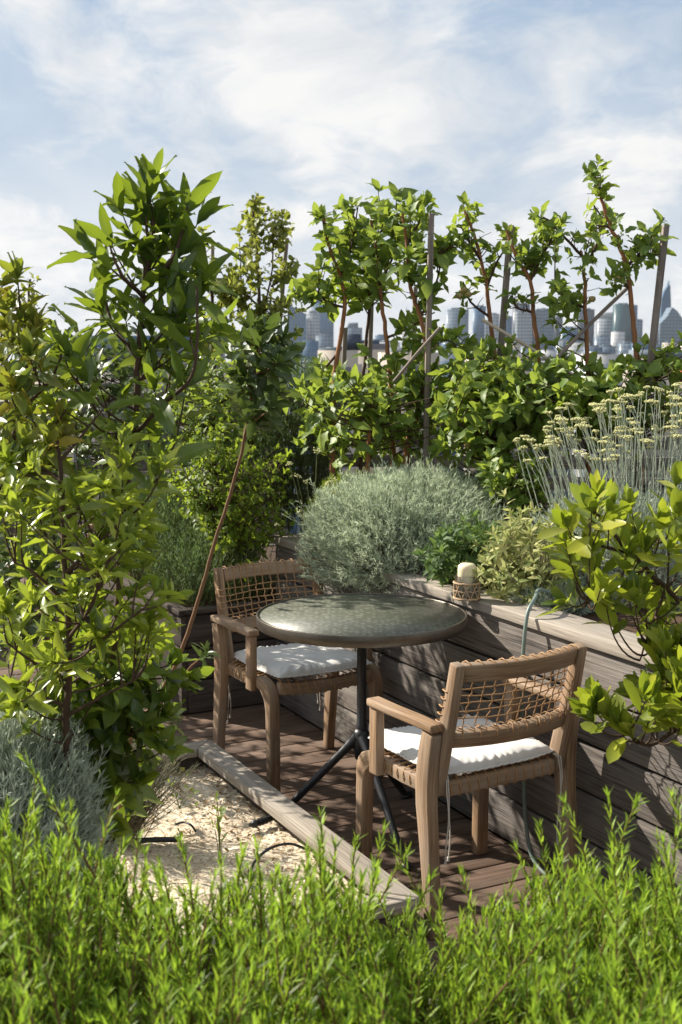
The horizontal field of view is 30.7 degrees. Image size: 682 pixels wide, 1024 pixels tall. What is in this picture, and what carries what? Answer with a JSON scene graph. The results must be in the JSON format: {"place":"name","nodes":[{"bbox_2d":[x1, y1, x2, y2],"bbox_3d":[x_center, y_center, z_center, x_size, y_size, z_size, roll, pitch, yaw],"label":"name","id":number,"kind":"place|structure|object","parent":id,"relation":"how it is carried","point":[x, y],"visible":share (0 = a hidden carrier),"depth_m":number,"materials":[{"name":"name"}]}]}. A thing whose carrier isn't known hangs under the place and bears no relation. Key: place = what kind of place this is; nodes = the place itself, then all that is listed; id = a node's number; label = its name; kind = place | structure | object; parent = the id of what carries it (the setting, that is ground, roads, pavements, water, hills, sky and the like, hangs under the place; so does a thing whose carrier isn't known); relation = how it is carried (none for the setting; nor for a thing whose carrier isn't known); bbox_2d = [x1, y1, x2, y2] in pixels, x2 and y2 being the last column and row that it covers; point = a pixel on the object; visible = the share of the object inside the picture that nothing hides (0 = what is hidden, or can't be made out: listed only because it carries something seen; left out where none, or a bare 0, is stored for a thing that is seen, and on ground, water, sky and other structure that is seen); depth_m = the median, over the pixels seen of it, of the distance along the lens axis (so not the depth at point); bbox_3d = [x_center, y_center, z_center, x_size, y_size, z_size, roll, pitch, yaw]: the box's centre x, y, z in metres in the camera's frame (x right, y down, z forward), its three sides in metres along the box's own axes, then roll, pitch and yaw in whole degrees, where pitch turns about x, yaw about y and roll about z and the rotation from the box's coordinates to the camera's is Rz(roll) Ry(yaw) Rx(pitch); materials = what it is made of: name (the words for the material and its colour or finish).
{"place":"outdoors","nodes":[
{"label":"outdoors","id":0,"kind":"place"},
{"bbox_2d":[20,272,41,397],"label":"pear tree","id":1,"kind":"object","parent":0,"point":[28,292],"visible":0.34,"depth_m":7.17,"materials":[{"name":"green plant"}]},
{"bbox_2d":[0,335,286,546],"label":"apartment building","id":2,"kind":"structure","parent":0,"point":[73,456],"depth_m":200.77,"materials":[{"name":"beige stone"}]},
{"bbox_2d":[53,999,531,1023],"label":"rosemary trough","id":3,"kind":"object","parent":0,"point":[429,1003],"depth_m":2.09,"materials":[{"name":"brown wood"}]},
{"bbox_2d":[0,745,681,1023],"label":"rosemary hedge","id":4,"kind":"object","parent":3,"relation":"in","point":[626,968],"visible":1,"depth_m":1.76,"materials":[{"name":"green plant"}]},
{"bbox_2d":[288,306,305,342],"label":"tower","id":5,"kind":"structure","parent":0,"point":[299,320],"depth_m":2966.67,"materials":[{"name":"blue glass"}]},
{"bbox_2d":[302,340,318,360],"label":"city block","id":6,"kind":"structure","parent":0,"point":[311,349],"depth_m":1791.03,"materials":[{"name":"blue glass"}]},
{"bbox_2d":[306,310,319,340],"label":"tower","id":7,"kind":"structure","parent":0,"point":[313,323],"depth_m":3007.01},
{"bbox_2d":[311,300,333,346],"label":"tower","id":8,"kind":"structure","parent":0,"point":[326,326],"depth_m":3165.08,"materials":[{"name":"blue glass"}]},
{"bbox_2d":[316,334,332,346],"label":"tower","id":9,"kind":"structure","parent":0,"point":[324,339],"depth_m":2674.84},
{"bbox_2d":[34,551,625,911],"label":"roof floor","id":10,"kind":"structure","parent":0,"point":[494,833],"depth_m":4.58,"materials":[{"name":"wood"}]},
{"bbox_2d":[190,225,249,487],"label":"pear tree","id":11,"kind":"object","parent":10,"relation":"on","point":[232,284],"visible":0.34,"depth_m":7.15,"materials":[{"name":"green plant"}]},
{"bbox_2d":[267,238,288,451],"bbox_3d":[-0.384,-0.845,7.352,0.162,1.518,0.024,0,7,0],"label":"garden stake","id":12,"kind":"object","parent":10,"relation":"on","point":[285,255],"visible":0.16,"depth_m":7.26,"materials":[{"name":"grey wood"}]},
{"bbox_2d":[0,554,622,998],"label":"deck","id":13,"kind":"structure","parent":10,"relation":"on","point":[304,754],"depth_m":4.40,"materials":[{"name":"brown wood"}]},
{"bbox_2d":[0,471,95,717],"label":"leafy shrub","id":14,"kind":"object","parent":13,"relation":"on","point":[31,627],"visible":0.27,"depth_m":4.49,"materials":[{"name":"green plant"}]},
{"bbox_2d":[25,524,114,644],"bbox_3d":[-1.481,0.323,7.069,0.535,0.792,0.546,-4,8,-28],"label":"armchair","id":15,"kind":"object","parent":13,"relation":"on","point":[88,534],"visible":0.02,"depth_m":7.16,"materials":[{"name":"brown wood"}]},
{"bbox_2d":[0,401,147,533],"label":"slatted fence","id":16,"kind":"object","parent":13,"relation":"on","point":[90,451],"visible":0.02,"depth_m":8.87,"materials":[{"name":"brown wood"}]},
{"bbox_2d":[83,544,278,713],"bbox_3d":[-0.473,0.543,6.548,1.374,0.476,1.608,-4,8,-27],"label":"planter box","id":17,"kind":"object","parent":13,"relation":"on","point":[203,699],"visible":0.25,"depth_m":5.63,"materials":[{"name":"brown wood"}]},
{"bbox_2d":[0,304,192,613],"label":"leafy shrub","id":18,"kind":"object","parent":17,"relation":"on","point":[122,375],"visible":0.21,"depth_m":5.01,"materials":[{"name":"green plant"}]},
{"bbox_2d":[83,465,276,606],"bbox_3d":[-0.827,0.082,6.185,0.832,0.575,1.695,-4,8,-26],"label":"tarragon clump","id":19,"kind":"object","parent":17,"relation":"on","point":[183,556],"visible":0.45,"depth_m":5.81,"materials":[{"name":"plant"}]},
{"bbox_2d":[150,342,301,506],"bbox_3d":[-0.605,-0.291,6.319,0.823,1.301,0.889,0,7,0],"label":"leafy shrub","id":20,"kind":"object","parent":17,"relation":"on","point":[205,421],"visible":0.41,"depth_m":6.16,"materials":[{"name":"green plant"}]},
{"bbox_2d":[160,415,302,597],"bbox_3d":[-0.523,-0.017,5.822,0.779,0.885,0.832,0,7,0],"label":"leafy shrub","id":21,"kind":"object","parent":17,"relation":"on","point":[235,524],"visible":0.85,"depth_m":5.61,"materials":[{"name":"green plant"}]},
{"bbox_2d":[222,192,306,470],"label":"pear tree","id":22,"kind":"object","parent":17,"relation":"on","point":[253,220],"visible":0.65,"depth_m":7.05,"materials":[{"name":"green plant"}]},
{"bbox_2d":[252,356,338,533],"bbox_3d":[-0.216,-0.283,6.109,0.449,0.983,0.651,0,7,0],"label":"shrub","id":23,"kind":"object","parent":17,"relation":"in","point":[323,462],"visible":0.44,"depth_m":5.95,"materials":[{"name":"green plant"}]},
{"bbox_2d":[297,357,331,422],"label":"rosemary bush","id":24,"kind":"object","parent":23,"relation":"attached to","point":[308,373],"visible":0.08,"depth_m":6.16,"materials":[{"name":"plant"}]},
{"bbox_2d":[34,740,419,998],"bbox_3d":[-1.114,1.084,3.434,2.199,0.200,1.514,-4,8,-27],"label":"mulch bed","id":25,"kind":"object","parent":13,"relation":"on","point":[246,796],"visible":0.25,"depth_m":3.83,"materials":[{"name":"brown wood"}]},
{"bbox_2d":[0,251,84,523],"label":"bay tree","id":26,"kind":"object","parent":25,"relation":"on","point":[27,341],"visible":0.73,"depth_m":2.79,"materials":[{"name":"green plant"}]},
{"bbox_2d":[0,674,131,952],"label":"curry plant","id":27,"kind":"object","parent":25,"relation":"on","point":[17,778],"visible":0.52,"depth_m":2.78,"materials":[{"name":"plant"}]},
{"bbox_2d":[0,389,195,814],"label":"bay tree","id":28,"kind":"object","parent":25,"relation":"on","point":[129,515],"visible":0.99,"depth_m":2.72,"materials":[{"name":"green plant"}]},
{"bbox_2d":[27,147,244,941],"bbox_3d":[-0.542,0.127,3.067,0.625,1.992,0.587,0,7,0],"label":"bay tree","id":29,"kind":"object","parent":25,"relation":"on","point":[176,322],"visible":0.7,"depth_m":2.95,"materials":[{"name":"green plant"}]},
{"bbox_2d":[119,837,177,844],"bbox_3d":[-0.598,1.006,3.806,0.201,0.025,0.028,-1,7,-8],"label":"drip line","id":30,"kind":"object","parent":25,"relation":"on","point":[157,839],"visible":0.59,"depth_m":3.80,"materials":[{"name":"plastic"}]},
{"bbox_2d":[114,722,200,846],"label":"leafy green shrub","id":31,"kind":"object","parent":25,"relation":"on","point":[135,822],"visible":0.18,"depth_m":3.80,"materials":[{"name":"green leaf"}]},
{"bbox_2d":[168,779,198,808],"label":"seedling","id":32,"kind":"object","parent":25,"relation":"on","point":[183,797],"visible":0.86,"depth_m":4.11,"materials":[{"name":"green plant"}]},
{"bbox_2d":[113,308,308,861],"bbox_3d":[-0.381,0.252,3.506,0.584,1.634,0.327,0,7,0],"label":"bay sapling","id":33,"kind":"object","parent":25,"relation":"on","point":[266,355],"visible":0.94,"depth_m":3.40,"materials":[{"name":"green plant"}]},
{"bbox_2d":[211,791,228,860],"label":"seedling","id":34,"kind":"object","parent":25,"relation":"on","point":[222,812],"visible":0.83,"depth_m":3.61,"materials":[{"name":"green plant"}]},
{"bbox_2d":[249,815,272,827],"bbox_3d":[-0.254,0.977,3.925,0.083,0.027,0.025,-6,9,-38],"label":"pipe fitting","id":35,"kind":"object","parent":25,"relation":"on","point":[263,820],"visible":1,"depth_m":3.92,"materials":[{"name":"plastic"}]},
{"bbox_2d":[248,842,310,876],"bbox_3d":[-0.188,1.003,3.638,0.033,0.057,0.263,6,10,41],"label":"drip line","id":36,"kind":"object","parent":25,"relation":"on","point":[278,845],"visible":0.64,"depth_m":3.64,"materials":[{"name":"plastic"}]},
{"bbox_2d":[210,558,382,791],"bbox_3d":[-0.180,0.612,4.800,0.546,0.792,0.535,-4,8,-31],"label":"armchair","id":37,"kind":"object","parent":13,"relation":"on","point":[224,625],"visible":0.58,"depth_m":4.75,"materials":[{"name":"brown wood"}]},
{"bbox_2d":[227,643,372,723],"bbox_3d":[-0.156,0.689,4.769,0.424,0.317,0.431,-4,8,-31],"label":"seat cushion","id":38,"kind":"object","parent":37,"relation":"on","point":[290,660],"visible":0.8,"depth_m":4.66,"materials":[{"name":"white fabric"}]},
{"bbox_2d":[256,593,467,870],"bbox_3d":[0.070,0.709,4.213,0.708,0.743,0.734,0,7,0],"label":"bistro table","id":39,"kind":"object","parent":13,"relation":"on","point":[361,622],"visible":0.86,"depth_m":4.13,"materials":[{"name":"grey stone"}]},
{"bbox_2d":[356,642,586,939],"bbox_3d":[0.385,0.756,3.673,0.546,0.792,0.535,-4,8,-31],"label":"armchair","id":40,"kind":"object","parent":13,"relation":"on","point":[426,779],"visible":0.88,"depth_m":3.51,"materials":[{"name":"brown wood"}]},
{"bbox_2d":[368,714,562,864],"bbox_3d":[0.361,0.818,3.722,0.424,0.307,0.431,-4,8,-31],"label":"seat cushion","id":41,"kind":"object","parent":40,"relation":"on","point":[403,742],"visible":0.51,"depth_m":3.60,"materials":[{"name":"white fabric"}]},
{"bbox_2d":[271,515,681,921],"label":"raised planter","id":42,"kind":"object","parent":13,"relation":"on","point":[414,678],"visible":0.41,"depth_m":3.96,"materials":[{"name":"brown wood"}]},
{"bbox_2d":[286,195,374,481],"bbox_3d":[-0.047,-0.644,5.671,0.406,1.564,0.368,0,7,0],"label":"apple tree","id":43,"kind":"object","parent":42,"relation":"on","point":[347,243],"visible":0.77,"depth_m":5.60,"materials":[{"name":"green plant"}]},
{"bbox_2d":[297,466,364,541],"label":"green herb","id":44,"kind":"object","parent":42,"relation":"on","point":[338,478],"visible":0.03,"depth_m":5.41,"materials":[{"name":"green plant"}]},
{"bbox_2d":[336,328,347,486],"bbox_3d":[-0.001,-0.398,5.998,0.064,0.972,0.022,0,7,0],"label":"garden stake","id":45,"kind":"object","parent":42,"relation":"on","point":[344,347],"visible":0.26,"depth_m":5.94,"materials":[{"name":"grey wood"}]},
{"bbox_2d":[321,178,406,476],"bbox_3d":[0.121,-0.707,5.823,0.392,1.649,0.404,-2,8,-19],"label":"apple tree","id":46,"kind":"object","parent":42,"relation":"on","point":[362,285],"visible":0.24,"depth_m":5.75,"materials":[{"name":"green plant"}]},
{"bbox_2d":[364,297,373,471],"bbox_3d":[0.132,-0.493,5.986,0.053,1.164,0.022,0,7,0],"label":"garden stake","id":47,"kind":"object","parent":42,"relation":"on","point":[370,339],"visible":0.09,"depth_m":5.93,"materials":[{"name":"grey wood"}]},
{"bbox_2d":[277,361,465,474],"bbox_3d":[0.112,-0.237,5.350,0.868,0.838,0.472,0,7,0],"label":"apple bush","id":48,"kind":"object","parent":42,"relation":"on","point":[372,421],"visible":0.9,"depth_m":5.31,"materials":[{"name":"green plant"}]},
{"bbox_2d":[393,327,440,382],"bbox_3d":[0.315,-0.654,5.184,0.244,0.232,0.014,6,9,39],"label":"garden cane","id":49,"kind":"object","parent":48,"relation":"attached to","point":[421,348],"visible":1,"depth_m":5.18,"materials":[{"name":"grey wood"}]},
{"bbox_2d":[96,383,681,515],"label":"slatted fence","id":50,"kind":"object","parent":42,"relation":"on","point":[386,458],"visible":0.06,"depth_m":6.49,"materials":[{"name":"brown wood"}]},
{"bbox_2d":[350,181,437,468],"bbox_3d":[0.246,-0.651,5.563,0.414,1.605,0.400,0,7,0],"label":"apple tree","id":51,"kind":"object","parent":42,"relation":"on","point":[377,255],"visible":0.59,"depth_m":5.48,"materials":[{"name":"green plant"}]},
{"bbox_2d":[281,450,546,593],"bbox_3d":[0.308,0.055,5.082,1.129,0.633,1.145,0,7,0],"label":"curry plant","id":52,"kind":"object","parent":42,"relation":"on","point":[393,518],"visible":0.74,"depth_m":4.83,"materials":[{"name":"plant"}]},
{"bbox_2d":[274,447,336,558],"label":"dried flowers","id":53,"kind":"object","parent":52,"relation":"on","point":[299,511],"visible":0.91,"depth_m":5.03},
{"bbox_2d":[422,213,433,476],"bbox_3d":[0.369,-0.545,5.324,0.046,1.434,0.024,0,7,0],"label":"garden stake","id":54,"kind":"object","parent":42,"relation":"on","point":[430,250],"visible":0.55,"depth_m":5.29,"materials":[{"name":"grey wood"}]},
{"bbox_2d":[385,189,472,470],"bbox_3d":[0.390,-0.606,5.409,0.407,1.554,0.439,0,7,0],"label":"apple tree","id":55,"kind":"object","parent":42,"relation":"on","point":[446,252],"visible":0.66,"depth_m":5.33,"materials":[{"name":"green plant"}]},
{"bbox_2d":[411,509,502,587],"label":"sage plant","id":56,"kind":"object","parent":42,"relation":"on","point":[451,549],"visible":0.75,"depth_m":4.38,"materials":[{"name":"green plant"}]},
{"bbox_2d":[453,574,480,601],"bbox_3d":[0.425,0.254,4.201,0.095,0.083,0.095,0,7,0],"label":"candle holder","id":57,"kind":"object","parent":42,"relation":"on","point":[462,593],"visible":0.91,"depth_m":4.17,"materials":[{"name":"beige wicker"}]},
{"bbox_2d":[458,561,475,589],"bbox_3d":[0.425,0.223,4.197,0.063,0.122,0.063,0,7,0],"label":"candle","id":58,"kind":"object","parent":57,"relation":"in","point":[465,571],"visible":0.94,"depth_m":4.17,"materials":[{"name":"beige wax"}]},
{"bbox_2d":[432,191,518,469],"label":"apple tree","id":59,"kind":"object","parent":42,"relation":"on","point":[487,274],"visible":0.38,"depth_m":5.41,"materials":[{"name":"green plant"}]},
{"bbox_2d":[428,324,558,449],"bbox_3d":[0.644,-0.292,5.211,0.563,0.981,0.464,0,7,0],"label":"apple bush","id":60,"kind":"object","parent":42,"relation":"on","point":[478,351],"visible":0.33,"depth_m":5.11,"materials":[{"name":"green plant"}]},
{"bbox_2d":[425,345,571,497],"bbox_3d":[0.687,-0.236,5.117,0.676,0.894,0.577,0,7,0],"label":"apple bush","id":61,"kind":"object","parent":42,"relation":"on","point":[499,419],"visible":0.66,"depth_m":5.01,"materials":[{"name":"green plant"}]},
{"bbox_2d":[494,225,513,444],"bbox_3d":[0.677,-0.529,5.376,0.116,1.391,0.027,0,7,0],"label":"garden stake","id":62,"kind":"object","parent":42,"relation":"on","point":[504,299],"visible":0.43,"depth_m":5.32,"materials":[{"name":"grey wood"}]},
{"bbox_2d":[466,435,567,554],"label":"leafy shrub","id":63,"kind":"object","parent":42,"relation":"on","point":[498,473],"visible":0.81,"depth_m":4.84,"materials":[{"name":"green plant"}]},
{"bbox_2d":[471,488,583,610],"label":"sage plant","id":64,"kind":"object","parent":42,"relation":"on","point":[500,574],"visible":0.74,"depth_m":4.16,"materials":[{"name":"green plant"}]},
{"bbox_2d":[487,212,574,519],"bbox_3d":[0.819,-0.543,5.318,0.428,1.452,0.371,0,7,0],"label":"apple tree","id":65,"kind":"object","parent":42,"relation":"on","point":[532,260],"visible":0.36,"depth_m":5.26,"materials":[{"name":"green plant"}]},
{"bbox_2d":[520,588,568,885],"bbox_3d":[0.676,0.678,4.000,0.212,0.856,0.764,1,7,6],"label":"garden hose","id":66,"kind":"object","parent":42,"relation":"hanging from","point":[525,626],"visible":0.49,"depth_m":3.92,"materials":[{"name":"rubber"}]},
{"bbox_2d":[508,579,594,616],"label":"silver herb","id":67,"kind":"object","parent":42,"relation":"on","point":[540,600],"visible":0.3,"depth_m":4.14,"materials":[{"name":"plant"}]},
{"bbox_2d":[528,198,620,485],"bbox_3d":[0.989,-0.556,5.227,0.441,1.502,0.391,0,7,0],"label":"apple tree","id":68,"kind":"object","parent":42,"relation":"on","point":[566,302],"visible":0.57,"depth_m":5.14,"materials":[{"name":"green plant"}]},
{"bbox_2d":[481,318,572,373],"bbox_3d":[0.791,-0.677,5.181,0.428,0.262,0.014,3,8,21],"label":"garden cane","id":69,"kind":"object","parent":68,"relation":"attached to","point":[507,334],"visible":0.51,"depth_m":5.20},
{"bbox_2d":[549,287,627,362],"bbox_3d":[1.031,-0.774,5.169,0.385,0.332,0.017,-3,8,-23],"label":"garden cane","id":70,"kind":"object","parent":68,"relation":"attached to","point":[589,324],"visible":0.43,"depth_m":5.16,"materials":[{"name":"grey wood"}]},
{"bbox_2d":[502,352,681,482],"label":"apple bush","id":71,"kind":"object","parent":42,"relation":"on","point":[579,390],"visible":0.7,"depth_m":4.86,"materials":[{"name":"green plant"}]},
{"bbox_2d":[513,382,681,576],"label":"flowering curry plant","id":72,"kind":"object","parent":42,"relation":"on","point":[584,425],"visible":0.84,"depth_m":4.43,"materials":[{"name":"plant"}]},
{"bbox_2d":[517,483,681,610],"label":"curry plant","id":73,"kind":"object","parent":42,"relation":"on","point":[661,572],"visible":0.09,"depth_m":4.29,"materials":[{"name":"plant"}]},
{"bbox_2d":[535,461,681,763],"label":"laurel shrub","id":74,"kind":"object","parent":42,"relation":"on","point":[658,691],"visible":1,"depth_m":2.87,"materials":[{"name":"green plant"}]},
{"bbox_2d":[582,154,681,499],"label":"apple tree","id":75,"kind":"object","parent":42,"relation":"on","point":[644,244],"visible":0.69,"depth_m":5.04,"materials":[{"name":"green plant"}]},
{"bbox_2d":[634,225,669,492],"bbox_3d":[1.250,-0.477,5.080,0.135,1.362,0.027,0,7,0],"label":"garden stake","id":76,"kind":"object","parent":42,"relation":"on","point":[658,293],"visible":0.55,"depth_m":5.03,"materials":[{"name":"grey wood"}]},
{"bbox_2d":[0,0,681,361],"label":"sky","id":77,"kind":"structure","parent":0,"point":[298,104],"materials":[{"name":"blue"}]},
{"bbox_2d":[347,323,361,339],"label":"tower","id":78,"kind":"structure","parent":0,"point":[353,328],"depth_m":2969.95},
{"bbox_2d":[347,334,384,473],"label":"apartment building","id":79,"kind":"structure","parent":0,"point":[377,347],"depth_m":188.59,"materials":[{"name":"beige stone"}]},
{"bbox_2d":[378,347,439,472],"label":"apartment building","id":80,"kind":"structure","parent":0,"point":[435,355],"depth_m":168.91,"materials":[{"name":"beige stone"}]},
{"bbox_2d":[436,343,464,474],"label":"apartment building","id":81,"kind":"structure","parent":0,"point":[443,360],"depth_m":258.20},
{"bbox_2d":[446,308,468,341],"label":"tower","id":82,"kind":"structure","parent":0,"point":[452,318],"depth_m":2966.37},
{"bbox_2d":[472,305,485,343],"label":"tower","id":83,"kind":"structure","parent":0,"point":[478,326],"depth_m":3066.48,"materials":[{"name":"blue glass"}]},
{"bbox_2d":[485,313,498,345],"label":"tower","id":84,"kind":"structure","parent":0,"point":[495,318],"depth_m":2968.16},
{"bbox_2d":[464,349,531,493],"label":"apartment building","id":85,"kind":"structure","parent":0,"point":[526,372],"depth_m":210.35,"materials":[{"name":"beige stone"}]},
{"bbox_2d":[505,316,511,342],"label":"tower","id":86,"kind":"structure","parent":0,"point":[509,326],"depth_m":3046.70,"materials":[{"name":"blue glass"}]},
{"bbox_2d":[512,303,529,341],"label":"tower","id":87,"kind":"structure","parent":0,"point":[513,317],"depth_m":3115.32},
{"bbox_2d":[515,310,532,344],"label":"tower","id":88,"kind":"structure","parent":0,"point":[523,328],"depth_m":2969.74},
{"bbox_2d":[532,308,553,351],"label":"tower","id":89,"kind":"structure","parent":0,"point":[542,315],"depth_m":2988.87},
{"bbox_2d":[532,356,568,510],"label":"apartment building","id":90,"kind":"structure","parent":0,"point":[555,470],"depth_m":231.00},
{"bbox_2d":[554,316,562,339],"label":"tower","id":91,"kind":"structure","parent":0,"point":[557,331],"depth_m":3057.51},
{"bbox_2d":[560,326,576,340],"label":"tower","id":92,"kind":"structure","parent":0,"point":[568,337],"depth_m":2911.43,"materials":[{"name":"blue glass"}]},
{"bbox_2d":[568,341,589,355],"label":"city block","id":93,"kind":"structure","parent":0,"point":[573,347],"depth_m":2267.04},
{"bbox_2d":[574,308,594,344],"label":"tower","id":94,"kind":"structure","parent":0,"point":[591,313],"depth_m":3086.27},
{"bbox_2d":[583,345,602,351],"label":"city block","id":95,"kind":"structure","parent":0,"point":[593,348],"depth_m":1599.16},
{"bbox_2d":[569,352,620,495],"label":"apartment building","id":96,"kind":"structure","parent":0,"point":[605,356],"depth_m":190.81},
{"bbox_2d":[593,336,610,345],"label":"tower","id":97,"kind":"structure","parent":0,"point":[601,340],"depth_m":2625.84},
{"bbox_2d":[596,312,612,336],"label":"tower","id":98,"kind":"structure","parent":0,"point":[604,324],"depth_m":3028.14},
{"bbox_2d":[599,345,614,353],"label":"city block","id":99,"kind":"structure","parent":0,"point":[609,348],"depth_m":1901.22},
{"bbox_2d":[611,331,624,353],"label":"tower","id":100,"kind":"structure","parent":0,"point":[617,337],"depth_m":2575.78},
{"bbox_2d":[612,303,630,341],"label":"tower","id":101,"kind":"structure","parent":0,"point":[621,321],"depth_m":2966.67,"materials":[{"name":"teal glass"}]},
{"bbox_2d":[617,342,631,353],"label":"city block","id":102,"kind":"structure","parent":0,"point":[624,347],"depth_m":2333.00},
{"bbox_2d":[618,350,681,495],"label":"apartment building","id":103,"kind":"structure","parent":0,"point":[678,354],"depth_m":240.53,"materials":[{"name":"beige stone"}]},
{"bbox_2d":[659,281,670,318],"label":"tower","id":104,"kind":"structure","parent":0,"point":[666,299],"depth_m":3019.62,"materials":[{"name":"blue glass"}]},
{"bbox_2d":[656,307,681,344],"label":"tower","id":105,"kind":"structure","parent":0,"point":[670,323],"depth_m":2909.45,"materials":[{"name":"glass"}]},
{"bbox_3d":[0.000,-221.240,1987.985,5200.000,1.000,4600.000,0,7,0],"label":"ground","id":106,"kind":"structure","parent":0,"visible":0},
{"bbox_2d":[287,361,312,533],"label":"apartment building","id":107,"kind":"structure","parent":106,"relation":"on","point":[297,529],"depth_m":141.24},
{"bbox_2d":[318,336,360,473],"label":"apartment building","id":108,"kind":"structure","parent":106,"relation":"on","point":[352,349],"depth_m":149.04,"materials":[{"name":"beige stone"}]},
{"bbox_2d":[636,319,642,341],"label":"tower","id":109,"kind":"structure","parent":106,"relation":"on","point":[639,325],"depth_m":2968.16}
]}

